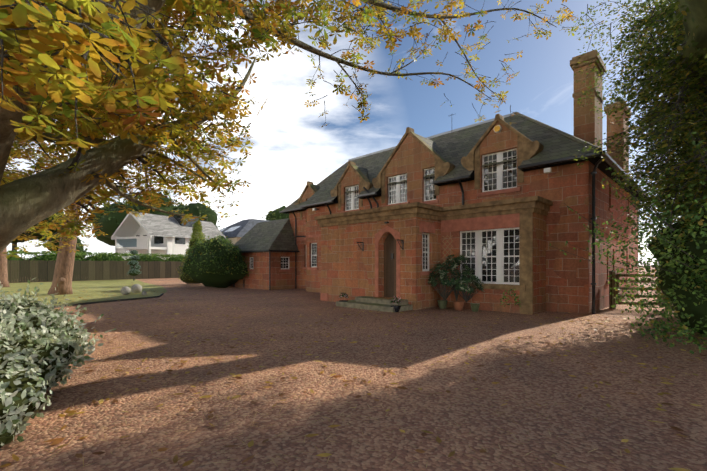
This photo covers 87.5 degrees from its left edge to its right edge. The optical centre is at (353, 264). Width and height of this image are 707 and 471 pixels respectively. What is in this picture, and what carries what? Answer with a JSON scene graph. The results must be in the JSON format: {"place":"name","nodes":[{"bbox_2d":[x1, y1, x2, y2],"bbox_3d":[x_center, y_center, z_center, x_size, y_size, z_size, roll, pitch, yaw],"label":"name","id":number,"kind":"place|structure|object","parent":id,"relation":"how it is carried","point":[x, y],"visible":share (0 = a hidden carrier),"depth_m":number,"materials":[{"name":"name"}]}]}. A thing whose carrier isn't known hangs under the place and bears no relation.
{"place":"outdoors","nodes":[
{"label":"outdoors","id":0,"kind":"place"},
{"bbox_2d":[0,279,166,305],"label":"lawn grass","id":1,"kind":"structure","parent":0,"point":[104,286],"depth_m":21.56,"materials":[{"name":"green plant"}]},
{"bbox_2d":[0,115,82,294],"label":"trunk","id":2,"kind":"object","parent":1,"relation":"on","point":[63,272],"depth_m":18.57,"materials":[{"name":"brown wood"}]},
{"bbox_2d":[121,284,146,294],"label":"stone balls","id":3,"kind":"object","parent":1,"relation":"on","point":[135,288],"visible":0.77,"depth_m":18.62,"materials":[{"name":"stone"}]},
{"bbox_2d":[7,250,186,280],"bbox_3d":[-28.606,0.101,32.219,2.974,2.924,41.686,0,0,35],"label":"neighbour hedge","id":4,"kind":"object","parent":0,"point":[79,253],"depth_m":36.26,"materials":[{"name":"green plant"}]},
{"bbox_2d":[111,212,206,259],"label":"neighbour house walls","id":5,"kind":"structure","parent":0,"point":[130,226],"depth_m":46.95,"materials":[{"name":"white paint"}]},
{"bbox_2d":[116,239,136,246],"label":"window","id":6,"kind":"structure","parent":5,"relation":"attached to","point":[126,242],"depth_m":46.03,"materials":[{"name":"glass"}]},
{"bbox_2d":[126,214,208,256],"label":"house windows","id":7,"kind":"structure","parent":5,"relation":"in","point":[159,240],"depth_m":50.47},
{"bbox_2d":[131,211,227,239],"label":"house roof","id":8,"kind":"structure","parent":5,"relation":"on","point":[157,225],"depth_m":48.40,"materials":[{"name":"grey tile"}]},
{"bbox_2d":[176,232,248,275],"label":"shrub leaves","id":9,"kind":"object","parent":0,"point":[214,239],"visible":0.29,"depth_m":22.91,"materials":[{"name":"plant"}]},
{"bbox_2d":[228,237,241,244],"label":"house walls","id":10,"kind":"structure","parent":0,"point":[234,239],"depth_m":55.29,"materials":[{"name":"beige paint"}]},
{"bbox_2d":[221,219,268,237],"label":"house roof","id":11,"kind":"structure","parent":10,"relation":"on","point":[245,227],"depth_m":59.88,"materials":[{"name":"grey tile"}]},
{"bbox_2d":[220,226,239,231],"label":"house skylights","id":12,"kind":"object","parent":11,"relation":"in","point":[232,228],"visible":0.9,"depth_m":60.84,"materials":[{"name":"white glass"}]},
{"bbox_2d":[289,186,313,288],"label":"house wall","id":13,"kind":"structure","parent":0,"point":[301,246],"depth_m":23.04,"materials":[{"name":"red brick"}]},
{"bbox_2d":[5,0,679,264],"label":"sky","id":14,"kind":"structure","parent":0,"point":[290,149],"materials":[{"name":"blue"}]},
{"bbox_2d":[0,265,706,470],"bbox_3d":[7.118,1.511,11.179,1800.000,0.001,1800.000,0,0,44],"label":"gravel ground","id":15,"kind":"structure","parent":0,"point":[575,438],"depth_m":4.36,"materials":[{"name":"brown gravel"}]},
{"bbox_2d":[0,278,115,445],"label":"silver bush leaves","id":16,"kind":"object","parent":15,"relation":"on","point":[9,330],"visible":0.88,"depth_m":4.21,"materials":[{"name":"green plant"}]},
{"bbox_2d":[7,260,183,282],"bbox_3d":[-27.967,0.541,30.314,0.054,1.880,38.689,0,0,35],"label":"garden fence","id":17,"kind":"object","parent":15,"relation":"on","point":[42,271],"visible":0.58,"depth_m":35.18,"materials":[{"name":"brown wood"}]},
{"bbox_2d":[0,239,203,446],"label":"shrub","id":18,"kind":"object","parent":15,"relation":"on","point":[11,387],"visible":0.27,"depth_m":4.05,"materials":[{"name":"green plant"}]},
{"bbox_2d":[54,293,163,307],"bbox_3d":[-10.623,1.476,13.002,1.175,0.070,11.745,0,0,15],"label":"lawn edging","id":19,"kind":"object","parent":15,"relation":"on","point":[160,295],"visible":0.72,"depth_m":14.94,"materials":[{"name":"grey stone"}]},
{"bbox_2d":[230,252,268,289],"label":"outbuilding wall","id":20,"kind":"structure","parent":15,"relation":"on","point":[257,277],"depth_m":22.99,"materials":[{"name":"red brick"}]},
{"bbox_2d":[0,0,555,252],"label":"tree branches","id":21,"kind":"object","parent":15,"relation":"on","point":[28,202],"visible":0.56,"depth_m":7.07,"materials":[{"name":"brown plant"}]},
{"bbox_2d":[270,252,296,289],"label":"outbuilding wall","id":22,"kind":"structure","parent":15,"relation":"on","point":[281,280],"depth_m":22.57,"materials":[{"name":"red brick"}]},
{"bbox_2d":[0,282,706,470],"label":"fallen leaves","id":23,"kind":"object","parent":15,"relation":"on","point":[175,458],"visible":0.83,"depth_m":4.81,"materials":[{"name":"brown plant"}]},
{"bbox_2d":[11,130,706,301],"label":"wood stems","id":24,"kind":"object","parent":15,"relation":"on","point":[444,296],"visible":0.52,"depth_m":11.71,"materials":[{"name":"brown plant"}]},
{"bbox_2d":[127,221,205,280],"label":"conifer shrubs","id":25,"kind":"object","parent":24,"relation":"attached to","point":[196,229],"visible":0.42,"depth_m":28.08,"materials":[{"name":"green plant"}]},
{"bbox_2d":[0,0,577,258],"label":"chestnut","id":26,"kind":"object","parent":24,"relation":"on","point":[93,90],"depth_m":7.08,"materials":[{"name":"yellow plant"}]},
{"bbox_2d":[572,0,706,249],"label":"ivy","id":27,"kind":"object","parent":24,"relation":"on","point":[666,47],"depth_m":7.69,"materials":[{"name":"green plant"}]},
{"bbox_2d":[573,0,706,242],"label":"beech tree","id":28,"kind":"object","parent":24,"relation":"on","point":[678,100],"visible":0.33,"depth_m":7.78,"materials":[{"name":"green plant"}]},
{"bbox_2d":[11,193,706,333],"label":"shrub","id":29,"kind":"object","parent":15,"relation":"on","point":[225,280],"visible":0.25,"depth_m":22.72,"materials":[{"name":"green plant"}]},
{"bbox_2d":[44,190,286,256],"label":"tree leaves","id":30,"kind":"object","parent":29,"relation":"on","point":[125,204],"visible":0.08,"depth_m":64.44,"materials":[{"name":"green plant"}]},
{"bbox_2d":[321,217,415,309],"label":"porch front wall","id":31,"kind":"structure","parent":15,"relation":"on","point":[347,265],"depth_m":14.02,"materials":[{"name":"red brick"}]},
{"bbox_2d":[384,233,395,296],"bbox_3d":[1.417,-0.004,13.344,0.870,2.370,0.001,0,0,44],"label":"front door","id":32,"kind":"structure","parent":31,"relation":"attached to","point":[390,269],"depth_m":13.45,"materials":[{"name":"brown wood"}]},
{"bbox_2d":[336,296,412,312],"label":"door steps","id":33,"kind":"structure","parent":15,"relation":"on","point":[371,303],"depth_m":12.51,"materials":[{"name":"beige stone"}]},
{"bbox_2d":[339,300,400,311],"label":"plant pots","id":34,"kind":"object","parent":33,"relation":"on","point":[397,308],"visible":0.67,"depth_m":11.71,"materials":[{"name":"black"}]},
{"bbox_2d":[247,187,630,300],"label":"stone trim","id":35,"kind":"structure","parent":15,"relation":"on","point":[494,222],"depth_m":12.81,"materials":[{"name":"brown stone"}]},
{"bbox_2d":[437,300,479,311],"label":"plant pots","id":36,"kind":"object","parent":15,"relation":"on","point":[442,304],"visible":0.98,"depth_m":12.61,"materials":[{"name":"green ceramic"}]},
{"bbox_2d":[453,301,464,310],"bbox_3d":[3.502,1.361,12.277,0.375,0.300,0.375,0,0,44],"label":"terracotta pot","id":37,"kind":"object","parent":15,"relation":"on","point":[458,305],"visible":1,"depth_m":12.15,"materials":[{"name":"orange ceramic"}]},
{"bbox_2d":[294,50,631,314],"bbox_3d":[3.908,-3.139,16.515,18.405,9.300,10.092,0,0,15],"label":"trim","id":38,"kind":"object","parent":15,"relation":"on","point":[525,208],"visible":0.73,"depth_m":12.75,"materials":[{"name":"brown stone"}]},
{"bbox_2d":[233,97,650,313],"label":"drainpipes","id":39,"kind":"object","parent":38,"relation":"attached to","point":[609,160],"visible":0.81,"depth_m":12.04,"materials":[{"name":"black metal"}]},
{"bbox_2d":[441,227,518,312],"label":"bay wall","id":40,"kind":"structure","parent":15,"relation":"on","point":[488,300],"depth_m":12.37,"materials":[{"name":"red brick"}]},
{"bbox_2d":[442,235,452,268],"bbox_3d":[3.352,-0.439,13.145,0.427,1.217,0.004,0,0,44],"label":"trellis","id":41,"kind":"object","parent":40,"relation":"attached to","point":[446,247],"visible":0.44,"depth_m":13.16,"materials":[{"name":"beige wood"}]},
{"bbox_2d":[550,131,706,353],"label":"hedge leaves","id":42,"kind":"object","parent":15,"relation":"on","point":[682,327],"visible":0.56,"depth_m":7.44,"materials":[{"name":"green plant"}]},
{"bbox_2d":[609,271,672,310],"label":"side gate","id":43,"kind":"structure","parent":15,"relation":"on","point":[615,292],"depth_m":12.62,"materials":[{"name":"brown wood"}]},
{"bbox_3d":[4.557,-1.539,20.702,17.000,6.100,10.000,0,0,44],"label":"house","id":44,"kind":"object","parent":15,"relation":"on","visible":0},
{"bbox_2d":[250,125,551,284],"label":"window frames","id":45,"kind":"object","parent":44,"relation":"attached to","point":[499,256],"depth_m":12.90,"materials":[{"name":"white wood"}]},
{"bbox_2d":[251,150,518,281],"bbox_3d":[-0.396,-1.727,17.945,16.973,4.575,2.682,0,0,50],"label":"window glass","id":46,"kind":"object","parent":45,"relation":"in","point":[284,262],"visible":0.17,"depth_m":12.85,"materials":[{"name":"clear glass"}]},
{"bbox_2d":[233,112,601,250],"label":"roof slates","id":47,"kind":"object","parent":44,"relation":"on","point":[455,147],"visible":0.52,"depth_m":16.95,"materials":[{"name":"grey stone"}]},
{"bbox_2d":[348,113,514,160],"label":"roof ridge","id":48,"kind":"structure","parent":47,"relation":"on","point":[472,125],"depth_m":18.37,"materials":[{"name":"grey stone"}]},
{"bbox_2d":[574,62,601,147],"bbox_3d":[8.798,-5.554,13.839,0.670,3.330,1.250,0,0,44],"label":"chimney","id":49,"kind":"object","parent":47,"relation":"on","point":[587,127],"visible":0.64,"depth_m":13.40,"materials":[{"name":"brown stone"}]},
{"bbox_2d":[607,109,628,174],"bbox_3d":[13.089,-5.429,18.280,0.670,3.880,1.500,0,0,44],"label":"chimney","id":50,"kind":"object","parent":47,"relation":"on","point":[613,126],"visible":0.36,"depth_m":17.76,"materials":[{"name":"brown stone"}]},
{"bbox_2d":[246,156,642,252],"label":"dark soffits","id":51,"kind":"object","parent":44,"relation":"attached to","point":[602,165],"visible":0.33,"depth_m":12.89,"materials":[{"name":"black wood"}]},
{"bbox_2d":[494,125,499,131],"bbox_3d":[5.075,-4.809,13.052,0.240,0.210,0.010,0,0,44],"label":"alarm box","id":52,"kind":"object","parent":44,"relation":"attached to","point":[496,128],"visible":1,"depth_m":13.04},
{"bbox_2d":[533,212,545,313],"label":"bay return wall","id":53,"kind":"structure","parent":44,"relation":"attached to","point":[539,263],"depth_m":11.59,"materials":[{"name":"red brick"}]},
{"bbox_2d":[416,217,440,309],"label":"porch side wall","id":54,"kind":"structure","parent":0,"point":[428,296],"depth_m":12.82,"materials":[{"name":"red brick"}]},
{"bbox_2d":[339,253,520,306],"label":"potted plants","id":55,"kind":"object","parent":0,"point":[458,260],"visible":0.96,"depth_m":12.01,"materials":[{"name":"green plant"}]},
{"bbox_2d":[306,121,588,314],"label":"house wall","id":56,"kind":"structure","parent":0,"point":[567,276],"depth_m":12.01,"materials":[{"name":"red brick"}]},
{"bbox_2d":[589,161,637,313],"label":"side wall","id":57,"kind":"structure","parent":0,"point":[605,199],"depth_m":13.01,"materials":[{"name":"red brick"}]}
]}

